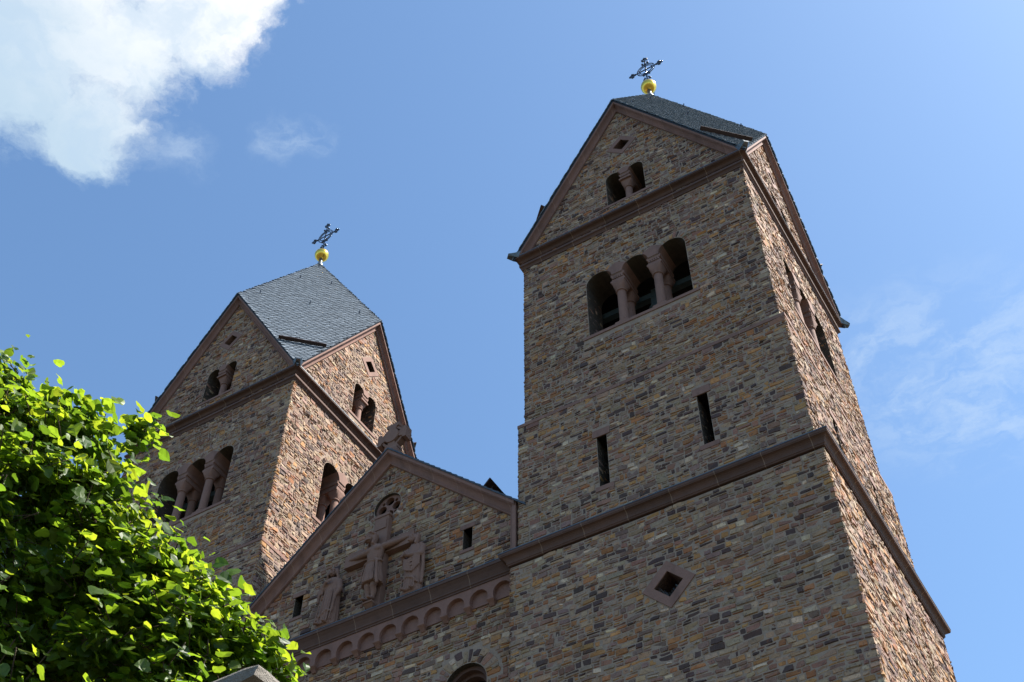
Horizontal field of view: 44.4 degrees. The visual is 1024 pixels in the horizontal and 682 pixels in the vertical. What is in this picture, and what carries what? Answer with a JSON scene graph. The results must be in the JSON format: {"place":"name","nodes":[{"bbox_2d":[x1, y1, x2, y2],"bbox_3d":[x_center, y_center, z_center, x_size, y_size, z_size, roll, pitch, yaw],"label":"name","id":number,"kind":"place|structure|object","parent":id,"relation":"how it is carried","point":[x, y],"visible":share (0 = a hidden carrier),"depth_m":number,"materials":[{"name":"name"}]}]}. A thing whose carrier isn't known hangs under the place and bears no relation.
{"place":"outdoors","nodes":[
{"label":"outdoors","id":0,"kind":"place"},
{"bbox_2d":[213,665,278,681],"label":"gate pillar","id":1,"kind":"structure","parent":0,"point":[257,673],"depth_m":5.23,"materials":[{"name":"stone"}]},
{"bbox_2d":[240,421,525,681],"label":"church front","id":2,"kind":"structure","parent":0,"point":[448,621],"depth_m":30.05,"materials":[{"name":"stone"}]},
{"bbox_2d":[289,590,306,622],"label":"slit window","id":3,"kind":"structure","parent":2,"relation":"in","point":[302,593],"depth_m":32.06,"materials":[{"name":"red stone"}]},
{"bbox_2d":[313,568,342,629],"bbox_3d":[-4.509,6.341,31.013,0.715,1.873,0.508,-25,-54,20],"label":"stone statue","id":4,"kind":"object","parent":2,"relation":"on","point":[330,590],"visible":0.94,"depth_m":30.80,"materials":[{"name":"stone"}]},
{"bbox_2d":[344,511,416,609],"bbox_3d":[-3.395,5.424,31.001,2.138,3.165,0.535,-25,-54,20],"label":"crucifix","id":5,"kind":"object","parent":2,"relation":"attached to","point":[372,558],"visible":0.99,"depth_m":31.09,"materials":[{"name":"stone"}]},
{"bbox_2d":[377,495,400,515],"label":"rose window","id":6,"kind":"structure","parent":2,"relation":"in","point":[385,505],"depth_m":32.92,"materials":[{"name":"stone"}]},
{"bbox_2d":[399,532,425,595],"bbox_3d":[-2.374,5.352,30.172,0.655,1.877,0.503,-25,-54,20],"label":"stone statue","id":7,"kind":"object","parent":2,"relation":"on","point":[412,557],"visible":0.94,"depth_m":29.95,"materials":[{"name":"stone"}]},
{"bbox_2d":[459,521,475,554],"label":"slit window","id":8,"kind":"structure","parent":2,"relation":"in","point":[469,525],"depth_m":30.37,"materials":[{"name":"red stone"}]},
{"bbox_2d":[453,666,486,681],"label":"arched window","id":9,"kind":"structure","parent":2,"relation":"in","point":[475,673],"depth_m":27.39,"materials":[{"name":"stone"}]},
{"bbox_2d":[0,0,1023,681],"label":"sky","id":10,"kind":"structure","parent":0,"point":[162,162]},
{"label":"ground","id":11,"kind":"structure","parent":0,"visible":0},
{"bbox_2d":[0,334,310,681],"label":"linden tree","id":12,"kind":"object","parent":11,"relation":"on","point":[81,558],"visible":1,"depth_m":7.92,"materials":[{"name":"green plant"}]},
{"bbox_2d":[89,224,416,668],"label":"bell tower","id":13,"kind":"structure","parent":11,"relation":"on","point":[281,397],"depth_m":40.47,"materials":[{"name":"brown stone"}]},
{"bbox_2d":[155,451,230,532],"bbox_3d":[-9.651,4.814,38.714,3.360,2.700,0.908,-25,-54,20],"label":"belfry window","id":14,"kind":"structure","parent":13,"relation":"in","point":[197,486],"depth_m":38.91,"materials":[{"name":"red stone"}]},
{"bbox_2d":[197,364,234,406],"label":"gable window","id":15,"kind":"structure","parent":13,"relation":"in","point":[226,373],"depth_m":42.45,"materials":[{"name":"red stone"}]},
{"bbox_2d":[220,331,241,349],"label":"diamond window","id":16,"kind":"structure","parent":13,"relation":"in","point":[226,345],"depth_m":43.96,"materials":[{"name":"red stone"}]},
{"bbox_2d":[311,472,348,523],"bbox_3d":[-5.460,5.622,39.372,0.908,2.700,3.360,-25,-54,20],"label":"belfry window","id":17,"kind":"structure","parent":13,"relation":"in","point":[331,491],"depth_m":39.37,"materials":[{"name":"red stone"}]},
{"bbox_2d":[349,389,374,438],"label":"gable window","id":18,"kind":"structure","parent":13,"relation":"in","point":[359,402],"depth_m":43.15,"materials":[{"name":"pink stone"}]},
{"bbox_2d":[362,357,378,376],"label":"diamond window","id":19,"kind":"structure","parent":13,"relation":"in","point":[369,360],"depth_m":44.72,"materials":[{"name":"pink stone"}]},
{"bbox_2d":[497,57,956,681],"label":"bell tower","id":20,"kind":"structure","parent":11,"relation":"on","point":[705,493],"depth_m":28.60,"materials":[{"name":"stone"}]},
{"bbox_2d":[592,425,613,492],"bbox_3d":[2.265,2.922,29.319,0.470,1.960,0.612,-25,-54,20],"label":"slit window","id":21,"kind":"structure","parent":20,"relation":"in","point":[599,433],"depth_m":29.76,"materials":[{"name":"red stone"}]},
{"bbox_2d":[606,136,635,153],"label":"diamond window","id":22,"kind":"structure","parent":20,"relation":"in","point":[630,139],"depth_m":38.79,"materials":[{"name":"red stone"}]},
{"bbox_2d":[604,166,649,209],"bbox_3d":[3.564,-4.407,37.319,1.520,1.730,0.888,-25,-54,20],"label":"gable window","id":23,"kind":"structure","parent":20,"relation":"in","point":[631,184],"depth_m":37.30,"materials":[{"name":"red stone"}]},
{"bbox_2d":[583,244,699,340],"bbox_3d":[3.549,-1.229,33.557,3.360,2.700,0.908,-25,-54,20],"label":"belfry window","id":24,"kind":"structure","parent":20,"relation":"in","point":[625,283],"depth_m":33.68,"materials":[{"name":"red stone"}]},
{"bbox_2d":[642,561,695,607],"bbox_3d":[3.353,5.146,25.526,1.193,1.193,0.750,-25,-54,20],"label":"diamond window","id":25,"kind":"structure","parent":20,"relation":"in","point":[650,591],"depth_m":25.41,"materials":[{"name":"red stone"}]},
{"bbox_2d":[691,383,719,450],"bbox_3d":[4.509,1.894,28.442,0.470,1.960,0.612,-25,-54,20],"label":"slit window","id":26,"kind":"structure","parent":20,"relation":"in","point":[703,389],"depth_m":28.89,"materials":[{"name":"red stone"}]},
{"bbox_2d":[765,167,777,189],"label":"diamond window","id":27,"kind":"structure","parent":20,"relation":"in","point":[767,170],"depth_m":39.55,"materials":[{"name":"pink stone"}]},
{"bbox_2d":[773,198,781,214],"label":"gable window","id":28,"kind":"structure","parent":20,"relation":"in","point":[775,200],"depth_m":38.25,"materials":[{"name":"pink stone"}]},
{"bbox_2d":[787,272,843,391],"bbox_3d":[7.741,-0.421,34.215,0.908,2.700,3.360,-25,-54,20],"label":"belfry window","id":29,"kind":"structure","parent":20,"relation":"in","point":[803,308],"depth_m":34.40,"materials":[{"name":"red stone"}]},
{"bbox_2d":[828,406,836,424],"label":"slit window","id":30,"kind":"structure","parent":20,"relation":"in","point":[830,412],"depth_m":29.38,"materials":[{"name":"pink stone"}]},
{"bbox_2d":[868,473,876,490],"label":"slit window","id":31,"kind":"structure","parent":20,"relation":"in","point":[872,482],"depth_m":30.83,"materials":[{"name":"pink stone"}]},
{"bbox_2d":[901,601,918,646],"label":"slit window","id":32,"kind":"structure","parent":20,"relation":"in","point":[906,611],"depth_m":26.28,"materials":[{"name":"stone"}]}
]}

